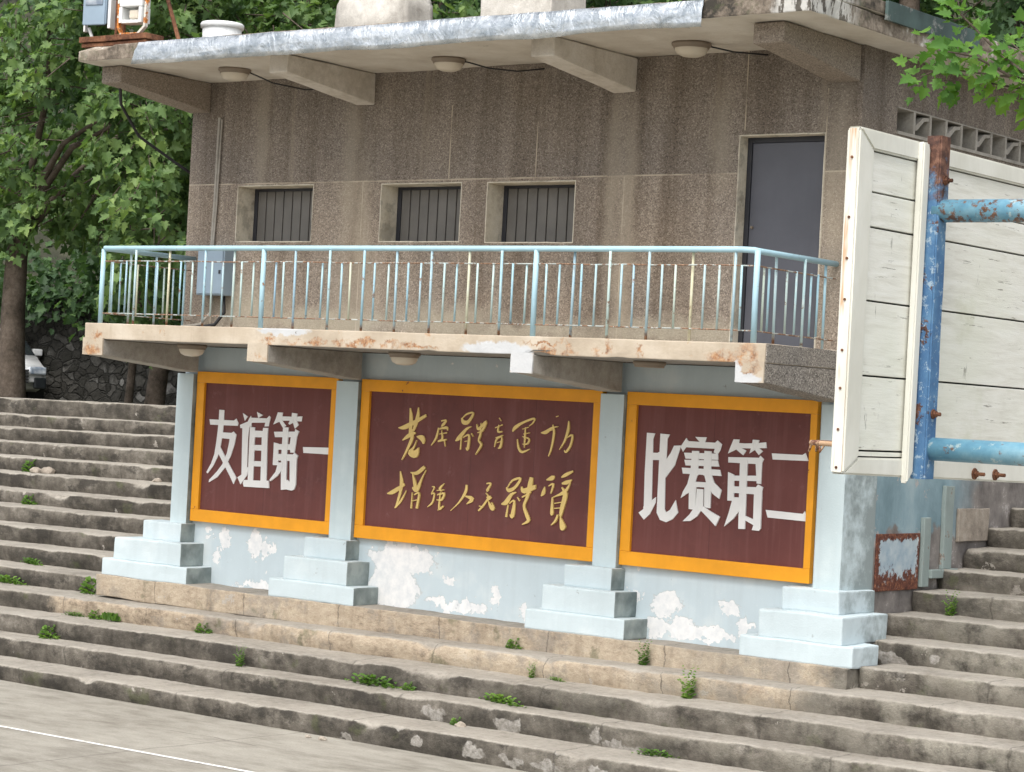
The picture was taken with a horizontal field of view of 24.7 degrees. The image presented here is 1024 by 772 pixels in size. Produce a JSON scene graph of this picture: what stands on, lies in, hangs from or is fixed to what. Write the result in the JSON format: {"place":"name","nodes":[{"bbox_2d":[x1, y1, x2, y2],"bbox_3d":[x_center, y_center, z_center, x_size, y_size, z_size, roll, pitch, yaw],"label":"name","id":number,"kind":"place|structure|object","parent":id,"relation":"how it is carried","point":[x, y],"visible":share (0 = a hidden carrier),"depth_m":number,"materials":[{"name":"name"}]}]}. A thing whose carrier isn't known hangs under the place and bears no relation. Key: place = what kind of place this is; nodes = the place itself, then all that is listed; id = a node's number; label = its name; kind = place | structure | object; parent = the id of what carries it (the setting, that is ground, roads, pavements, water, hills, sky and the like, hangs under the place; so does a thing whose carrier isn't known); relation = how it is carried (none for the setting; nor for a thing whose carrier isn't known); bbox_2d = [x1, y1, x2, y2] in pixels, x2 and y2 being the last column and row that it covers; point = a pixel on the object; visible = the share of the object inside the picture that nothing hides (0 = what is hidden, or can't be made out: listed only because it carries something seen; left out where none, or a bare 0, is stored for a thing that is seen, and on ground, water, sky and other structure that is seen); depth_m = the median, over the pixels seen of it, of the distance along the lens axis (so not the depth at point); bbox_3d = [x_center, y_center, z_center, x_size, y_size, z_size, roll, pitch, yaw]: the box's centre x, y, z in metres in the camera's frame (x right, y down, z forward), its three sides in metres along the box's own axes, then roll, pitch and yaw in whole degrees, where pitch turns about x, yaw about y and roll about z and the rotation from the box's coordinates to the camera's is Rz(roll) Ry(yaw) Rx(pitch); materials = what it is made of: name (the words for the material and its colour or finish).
{"place":"outdoors","nodes":[
{"label":"outdoors","id":0,"kind":"place"},
{"bbox_2d":[0,680,526,771],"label":"court ground","id":1,"kind":"structure","parent":0,"point":[195,737],"depth_m":20.89,"materials":[{"name":"concrete"}]},
{"bbox_2d":[0,725,252,771],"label":"court line","id":2,"kind":"object","parent":1,"relation":"on","point":[128,749],"visible":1,"depth_m":20.36,"materials":[{"name":"white paint"}]},
{"bbox_2d":[318,736,326,740],"bbox_3d":[-1.750,3.248,21.547,0.098,0.038,0.072,3,-1,38],"label":"loose stone","id":3,"kind":"object","parent":1,"relation":"on","point":[322,738],"visible":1,"depth_m":21.53,"materials":[{"name":"stone"}]},
{"bbox_2d":[0,397,1023,771],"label":"terrace steps","id":4,"kind":"structure","parent":1,"relation":"on","point":[938,691],"depth_m":22.10,"materials":[{"name":"concrete"}]},
{"bbox_2d":[0,574,27,585],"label":"weed","id":5,"kind":"object","parent":4,"relation":"on","point":[4,579],"visible":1,"depth_m":27.57,"materials":[{"name":"green plant"}]},
{"bbox_2d":[21,459,34,471],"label":"weed","id":6,"kind":"object","parent":4,"relation":"on","point":[25,466],"visible":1,"depth_m":32.22,"materials":[{"name":"green plant"}]},
{"bbox_2d":[21,494,38,504],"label":"weed","id":7,"kind":"object","parent":4,"relation":"on","point":[25,499],"visible":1,"depth_m":30.67,"materials":[{"name":"green plant"}]},
{"bbox_2d":[20,557,42,565],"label":"weed","id":8,"kind":"object","parent":4,"relation":"on","point":[32,561],"visible":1,"depth_m":28.20,"materials":[{"name":"green plant"}]},
{"bbox_2d":[30,467,40,472],"bbox_3d":[-6.550,1.154,32.119,0.171,0.079,0.143,3,0,21],"label":"loose stone","id":9,"kind":"object","parent":4,"relation":"on","point":[35,470],"visible":1,"depth_m":32.06,"materials":[{"name":"stone"}]},
{"bbox_2d":[40,467,54,473],"bbox_3d":[-6.354,1.152,31.964,0.220,0.098,0.178,3,-1,38],"label":"loose stone","id":10,"kind":"object","parent":4,"relation":"on","point":[47,470],"visible":0.99,"depth_m":31.90,"materials":[{"name":"stone"}]},
{"bbox_2d":[38,625,60,638],"bbox_3d":[-5.040,2.689,25.491,0.327,0.212,0.237,3,0,25],"label":"weed","id":11,"kind":"object","parent":4,"relation":"on","point":[43,629],"visible":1,"depth_m":25.46,"materials":[{"name":"green plant"}]},
{"bbox_2d":[64,612,86,616],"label":"weed","id":12,"kind":"object","parent":4,"relation":"on","point":[71,613],"visible":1,"depth_m":26.02,"materials":[{"name":"green plant"}]},
{"bbox_2d":[79,576,96,594],"bbox_3d":[-4.782,2.289,26.738,0.441,0.286,0.320,3,0,33],"label":"weed","id":13,"kind":"object","parent":4,"relation":"on","point":[85,583],"visible":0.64,"depth_m":26.70,"materials":[{"name":"green plant"}]},
{"bbox_2d":[88,609,101,619],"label":"weed","id":14,"kind":"object","parent":4,"relation":"on","point":[97,617],"visible":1,"depth_m":25.80,"materials":[{"name":"green plant"}]},
{"bbox_2d":[102,612,120,620],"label":"weed","id":15,"kind":"object","parent":4,"relation":"on","point":[112,616],"visible":1,"depth_m":25.61,"materials":[{"name":"green plant"}]},
{"bbox_2d":[152,478,161,481],"bbox_3d":[-4.642,1.231,30.574,0.145,0.058,0.121,3,-1,38],"label":"loose stone","id":16,"kind":"object","parent":4,"relation":"on","point":[156,480],"visible":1,"depth_m":30.53,"materials":[{"name":"stone"}]},
{"bbox_2d":[194,623,211,633],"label":"weed","id":17,"kind":"object","parent":4,"relation":"on","point":[200,629],"visible":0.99,"depth_m":24.75,"materials":[{"name":"green plant"}]},
{"bbox_2d":[233,645,246,666],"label":"weed","id":18,"kind":"object","parent":4,"relation":"on","point":[240,661],"visible":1,"depth_m":23.65,"materials":[{"name":"green plant"}]},
{"bbox_2d":[345,673,401,688],"bbox_3d":[-1.331,2.832,22.523,0.759,0.125,0.196,3,-1,39],"label":"weed","id":19,"kind":"object","parent":4,"relation":"on","point":[384,683],"visible":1,"depth_m":22.52,"materials":[{"name":"green plant"}]},
{"bbox_2d":[402,682,415,690],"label":"weed","id":20,"kind":"object","parent":4,"relation":"on","point":[408,687],"visible":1,"depth_m":22.31,"materials":[{"name":"green plant"}]},
{"bbox_2d":[449,717,460,724],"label":"weed","id":21,"kind":"object","parent":4,"relation":"on","point":[452,720],"visible":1,"depth_m":21.49,"materials":[{"name":"green plant"}]},
{"bbox_2d":[454,721,465,726],"bbox_3d":[-0.469,3.098,21.392,0.115,0.053,0.096,3,-1,38],"label":"loose stone","id":22,"kind":"object","parent":4,"relation":"on","point":[460,724],"visible":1,"depth_m":21.36,"materials":[{"name":"stone"}]},
{"bbox_2d":[478,692,525,707],"bbox_3d":[-0.094,2.888,21.573,0.163,0.104,0.632,3,-1,-42],"label":"weed","id":23,"kind":"object","parent":4,"relation":"on","point":[499,699],"visible":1,"depth_m":21.58,"materials":[{"name":"green plant"}]},
{"bbox_2d":[505,638,523,648],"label":"weed","id":24,"kind":"object","parent":4,"relation":"on","point":[508,645],"visible":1,"depth_m":22.69,"materials":[{"name":"green plant"}]},
{"bbox_2d":[526,661,535,677],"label":"weed","id":25,"kind":"object","parent":4,"relation":"on","point":[532,670],"visible":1,"depth_m":22.03,"materials":[{"name":"green plant"}]},
{"bbox_2d":[78,0,1023,689],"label":"reviewing stand","id":26,"kind":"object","parent":4,"relation":"on","point":[628,138],"visible":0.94,"depth_m":22.80,"materials":[{"name":"concrete"}]},
{"bbox_2d":[79,0,179,48],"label":"floodlight stand","id":27,"kind":"object","parent":26,"relation":"on","point":[100,41],"visible":0.64,"depth_m":24.68,"materials":[{"name":"metal"}]},
{"bbox_2d":[83,0,115,36],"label":"floodlight","id":28,"kind":"object","parent":27,"relation":"on","point":[99,12],"visible":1,"depth_m":24.89,"materials":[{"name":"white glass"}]},
{"bbox_2d":[117,0,150,33],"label":"floodlight","id":29,"kind":"object","parent":27,"relation":"on","point":[133,12],"visible":1,"depth_m":24.64,"materials":[{"name":"white metal"}]},
{"bbox_2d":[119,88,189,173],"bbox_3d":[-3.973,-2.753,25.982,0.448,0.980,1.522,3,-1,38],"label":"cable","id":30,"kind":"object","parent":26,"relation":"attached to","point":[145,140],"visible":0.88,"depth_m":26.08,"materials":[{"name":"black rubber"}]},
{"bbox_2d":[177,343,206,356],"bbox_3d":[-3.438,-0.381,25.081,0.330,0.132,0.330,3,-1,38],"label":"ceiling lamp","id":31,"kind":"object","parent":26,"relation":"attached to","point":[192,350],"visible":1,"depth_m":24.97,"materials":[{"name":"beige glass"}]},
{"bbox_2d":[196,251,233,295],"bbox_3d":[-3.271,-1.254,25.727,0.410,0.515,0.189,3,-1,38],"label":"meter box","id":32,"kind":"object","parent":26,"relation":"attached to","point":[217,268],"visible":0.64,"depth_m":25.62,"materials":[{"name":"paint"}]},
{"bbox_2d":[181,296,212,325],"bbox_3d":[-3.505,-0.811,25.776,0.400,0.387,0.054,3,0,-5],"label":"cable","id":33,"kind":"object","parent":32,"relation":"hanging from","point":[205,317],"visible":0.52,"depth_m":25.78,"materials":[{"name":"white plastic"}]},
{"bbox_2d":[196,251,223,293],"bbox_3d":[-3.322,-1.257,25.661,0.380,0.485,0.022,3,-1,38],"label":"box door","id":34,"kind":"structure","parent":32,"relation":"in","point":[211,255],"depth_m":25.65,"materials":[{"name":"paint"}]},
{"bbox_2d":[197,296,225,326],"bbox_3d":[-3.328,-0.800,25.648,0.369,0.392,0.052,3,0,-6],"label":"cable","id":35,"kind":"object","parent":32,"relation":"hanging from","point":[215,323],"visible":0.66,"depth_m":25.65,"materials":[{"name":"black rubber"}]},
{"bbox_2d":[201,20,243,36],"bbox_3d":[-3.131,-3.730,25.193,0.472,0.378,0.472,3,-1,38],"label":"plastic tub","id":36,"kind":"object","parent":26,"relation":"on","point":[210,28],"visible":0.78,"depth_m":25.00,"materials":[{"name":"white plastic"}]},
{"bbox_2d":[218,66,250,81],"bbox_3d":[-2.941,-3.296,24.761,0.350,0.132,0.350,3,-1,38],"label":"ceiling lamp","id":37,"kind":"object","parent":26,"relation":"attached to","point":[234,74],"visible":1,"depth_m":24.65,"materials":[{"name":"beige glass"}]},
{"bbox_2d":[190,371,342,534],"bbox_3d":[-2.690,0.707,25.405,2.112,1.665,0.068,3,-1,38],"label":"slogan board","id":38,"kind":"object","parent":26,"relation":"attached to","point":[263,451],"visible":0.98,"depth_m":25.39,"materials":[{"name":"orange paint"}]},
{"bbox_2d":[235,184,313,241],"bbox_3d":[-2.487,-1.865,25.484,1.142,0.629,0.334,3,-1,38],"label":"window","id":39,"kind":"structure","parent":26,"relation":"in","point":[264,213],"depth_m":25.70,"materials":[{"name":"paint"}]},
{"bbox_2d":[250,73,314,89],"bbox_3d":[-2.215,-3.230,24.839,1.150,0.144,0.253,3,0,4],"label":"cable","id":40,"kind":"object","parent":26,"relation":"attached to","point":[280,84],"visible":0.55,"depth_m":24.86,"materials":[{"name":"black rubber"}]},
{"bbox_2d":[388,351,420,364],"bbox_3d":[-1.073,-0.270,23.255,0.330,0.132,0.330,3,-1,38],"label":"ceiling lamp","id":41,"kind":"object","parent":26,"relation":"attached to","point":[404,358],"visible":1,"depth_m":23.14,"materials":[{"name":"beige glass"}]},
{"bbox_2d":[131,0,703,63],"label":"roofing foil","id":42,"kind":"object","parent":26,"relation":"on","point":[561,23],"visible":0.99,"depth_m":21.86,"materials":[{"name":"silver metal"}]},
{"bbox_2d":[378,182,461,241],"bbox_3d":[-0.855,-1.783,24.223,1.096,0.619,0.335,3,-1,38],"label":"window","id":43,"kind":"structure","parent":26,"relation":"in","point":[409,212],"depth_m":24.42,"materials":[{"name":"paint"}]},
{"bbox_2d":[431,56,465,71],"bbox_3d":[-0.630,-3.185,23.192,0.350,0.132,0.350,3,-1,38],"label":"ceiling lamp","id":44,"kind":"object","parent":26,"relation":"attached to","point":[448,63],"visible":1,"depth_m":23.08,"materials":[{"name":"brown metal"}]},
{"bbox_2d":[98,246,838,348],"bbox_3d":[-0.754,-0.907,22.997,8.240,0.839,1.409,3,-1,38],"label":"balcony railing","id":45,"kind":"object","parent":26,"relation":"on","point":[136,251],"visible":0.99,"depth_m":21.86,"materials":[{"name":"metal"}]},
{"bbox_2d":[354,379,606,561],"bbox_3d":[-0.370,0.817,23.614,3.107,1.665,0.068,3,-1,38],"label":"slogan board","id":46,"kind":"object","parent":26,"relation":"attached to","point":[503,469],"visible":1,"depth_m":23.57,"materials":[{"name":"orange paint"}]},
{"bbox_2d":[465,61,544,71],"bbox_3d":[-0.073,-3.164,23.181,0.794,0.074,0.084,3,0,-1],"label":"cable","id":47,"kind":"object","parent":26,"relation":"attached to","point":[505,69],"visible":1,"depth_m":23.18,"materials":[{"name":"black rubber"}]},
{"bbox_2d":[484,180,575,242],"bbox_3d":[0.271,-1.723,23.353,1.116,0.624,0.335,3,-1,38],"label":"window","id":48,"kind":"structure","parent":26,"relation":"in","point":[516,211],"depth_m":23.54,"materials":[{"name":"paint"}]},
{"bbox_2d":[633,360,665,367],"bbox_3d":[1.263,-0.199,21.453,0.309,0.055,0.309,3,-1,38],"label":"ceiling lamp","id":49,"kind":"object","parent":26,"relation":"attached to","point":[651,364],"visible":1,"depth_m":21.33,"materials":[{"name":"brown metal"}]},
{"bbox_2d":[672,40,711,57],"bbox_3d":[1.643,-3.078,21.411,0.371,0.132,0.371,3,-1,38],"label":"ceiling lamp","id":50,"kind":"object","parent":26,"relation":"attached to","point":[692,48],"visible":1,"depth_m":21.29,"materials":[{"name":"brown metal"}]},
{"bbox_2d":[619,392,821,583],"bbox_3d":[1.920,0.924,21.846,2.105,1.665,0.068,3,-1,38],"label":"slogan board","id":51,"kind":"object","parent":26,"relation":"attached to","point":[722,485],"visible":0.98,"depth_m":21.81,"materials":[{"name":"orange paint"}]},
{"bbox_2d":[711,46,767,55],"bbox_3d":[2.098,-3.077,21.475,0.571,0.044,0.042,3,0,-18],"label":"cable","id":52,"kind":"object","parent":26,"relation":"attached to","point":[739,52],"visible":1,"depth_m":21.45,"materials":[{"name":"black rubber"}]},
{"bbox_2d":[729,132,825,347],"bbox_3d":[2.489,-1.326,21.545,0.929,1.988,0.196,3,-1,38],"label":"door","id":53,"kind":"structure","parent":26,"relation":"in","point":[780,177],"depth_m":21.63,"materials":[{"name":"paint"}]},
{"bbox_2d":[547,676,565,681],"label":"weed","id":54,"kind":"object","parent":4,"relation":"on","point":[555,679],"visible":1,"depth_m":21.86,"materials":[{"name":"green plant"}]},
{"bbox_2d":[635,639,651,665],"bbox_3d":[1.226,2.471,21.732,0.177,0.258,0.091,3,0,30],"label":"weed","id":55,"kind":"object","parent":4,"relation":"on","point":[645,659],"visible":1,"depth_m":21.73,"materials":[{"name":"green plant"}]},
{"bbox_2d":[632,748,677,757],"bbox_3d":[1.237,3.153,20.104,0.443,0.073,0.114,3,0,21],"label":"weed","id":56,"kind":"object","parent":4,"relation":"on","point":[654,752],"visible":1,"depth_m":20.11,"materials":[{"name":"green plant"}]},
{"bbox_2d":[677,665,699,698],"bbox_3d":[1.583,2.645,20.934,0.218,0.318,0.113,3,0,33],"label":"weed","id":57,"kind":"object","parent":4,"relation":"on","point":[690,691],"visible":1,"depth_m":20.92,"materials":[{"name":"green plant"}]},
{"bbox_2d":[942,589,959,615],"bbox_3d":[4.077,2.010,21.705,0.177,0.258,0.091,3,0,24],"label":"weed","id":58,"kind":"object","parent":4,"relation":"on","point":[951,610],"visible":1,"depth_m":21.70,"materials":[{"name":"green plant"}]},
{"bbox_2d":[892,0,1023,130],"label":"maple sapling","id":59,"kind":"object","parent":4,"relation":"on","point":[989,76],"visible":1,"depth_m":19.00,"materials":[{"name":"green plant"}]},
{"bbox_2d":[808,126,1023,482],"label":"basketball backboard","id":60,"kind":"object","parent":1,"relation":"on","point":[929,380],"visible":1,"depth_m":7.67,"materials":[{"name":"white paint"}]},
{"bbox_2d":[335,0,432,26],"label":"concrete block","id":61,"kind":"structure","parent":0,"point":[356,12],"depth_m":25.08,"materials":[{"name":"beige concrete"}]},
{"bbox_2d":[0,0,1023,295],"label":"hillside","id":62,"kind":"structure","parent":0,"point":[56,254],"depth_m":54.22,"materials":[{"name":"green plant"}]},
{"bbox_2d":[25,340,45,398],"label":"parked car","id":63,"kind":"object","parent":62,"relation":"on","point":[35,377],"visible":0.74,"depth_m":46.09,"materials":[{"name":"white paint"}]},
{"bbox_2d":[25,292,185,404],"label":"stone wall","id":64,"kind":"structure","parent":62,"relation":"on","point":[73,373],"depth_m":47.06,"materials":[{"name":"grey stone"}]},
{"bbox_2d":[67,191,180,325],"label":"undergrowth","id":65,"kind":"object","parent":62,"relation":"on","point":[89,262],"visible":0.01,"depth_m":45.56,"materials":[{"name":"green plant"}]},
{"bbox_2d":[0,0,332,397],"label":"plane tree","id":66,"kind":"object","parent":62,"relation":"on","point":[123,202],"visible":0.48,"depth_m":34.91,"materials":[{"name":"green plant"}]},
{"bbox_2d":[0,0,334,402],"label":"plane tree","id":67,"kind":"object","parent":62,"relation":"on","point":[76,95],"visible":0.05,"depth_m":39.28,"materials":[{"name":"green plant"}]},
{"bbox_2d":[34,0,435,218],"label":"plane tree","id":68,"kind":"object","parent":62,"relation":"on","point":[61,41],"depth_m":49.24,"materials":[{"name":"green plant"}]},
{"bbox_2d":[127,0,480,404],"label":"plane tree","id":69,"kind":"object","parent":62,"relation":"on","point":[297,12],"visible":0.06,"depth_m":35.58,"materials":[{"name":"green plant"}]},
{"bbox_2d":[320,0,635,18],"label":"plane tree","id":70,"kind":"object","parent":62,"relation":"on","point":[599,3],"depth_m":39.24,"materials":[{"name":"green plant"}]},
{"bbox_2d":[0,0,1023,341],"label":"undergrowth","id":71,"kind":"object","parent":62,"relation":"on","point":[40,292],"visible":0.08,"depth_m":46.97,"materials":[{"name":"green plant"}]},
{"bbox_2d":[432,0,685,362],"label":"plane tree","id":72,"kind":"object","parent":62,"relation":"on","point":[624,2],"depth_m":34.91,"materials":[{"name":"green plant"}]},
{"bbox_2d":[634,0,988,29],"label":"plane tree","id":73,"kind":"object","parent":62,"relation":"on","point":[924,5],"depth_m":33.96,"materials":[{"name":"green plant"}]},
{"bbox_2d":[899,0,918,10],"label":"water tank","id":74,"kind":"object","parent":62,"relation":"on","point":[913,4],"depth_m":31.74,"materials":[{"name":"beige concrete"}]},
{"bbox_2d":[880,0,1023,47],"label":"plane tree","id":75,"kind":"object","parent":62,"relation":"on","point":[1001,16],"visible":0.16,"depth_m":30.01,"materials":[{"name":"green plant"}]},
{"bbox_2d":[1007,2,1020,45],"bbox_3d":[7.213,-5.386,31.339,5.089,12.605,5.269,3,-1,38],"label":"plane tree","id":76,"kind":"object","parent":62,"relation":"on","point":[1015,25],"depth_m":31.41,"materials":[{"name":"green plant"}]},
{"bbox_2d":[481,0,585,15],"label":"concrete pillar","id":77,"kind":"structure","parent":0,"point":[494,7],"depth_m":24.02,"materials":[{"name":"beige concrete"}]}
]}

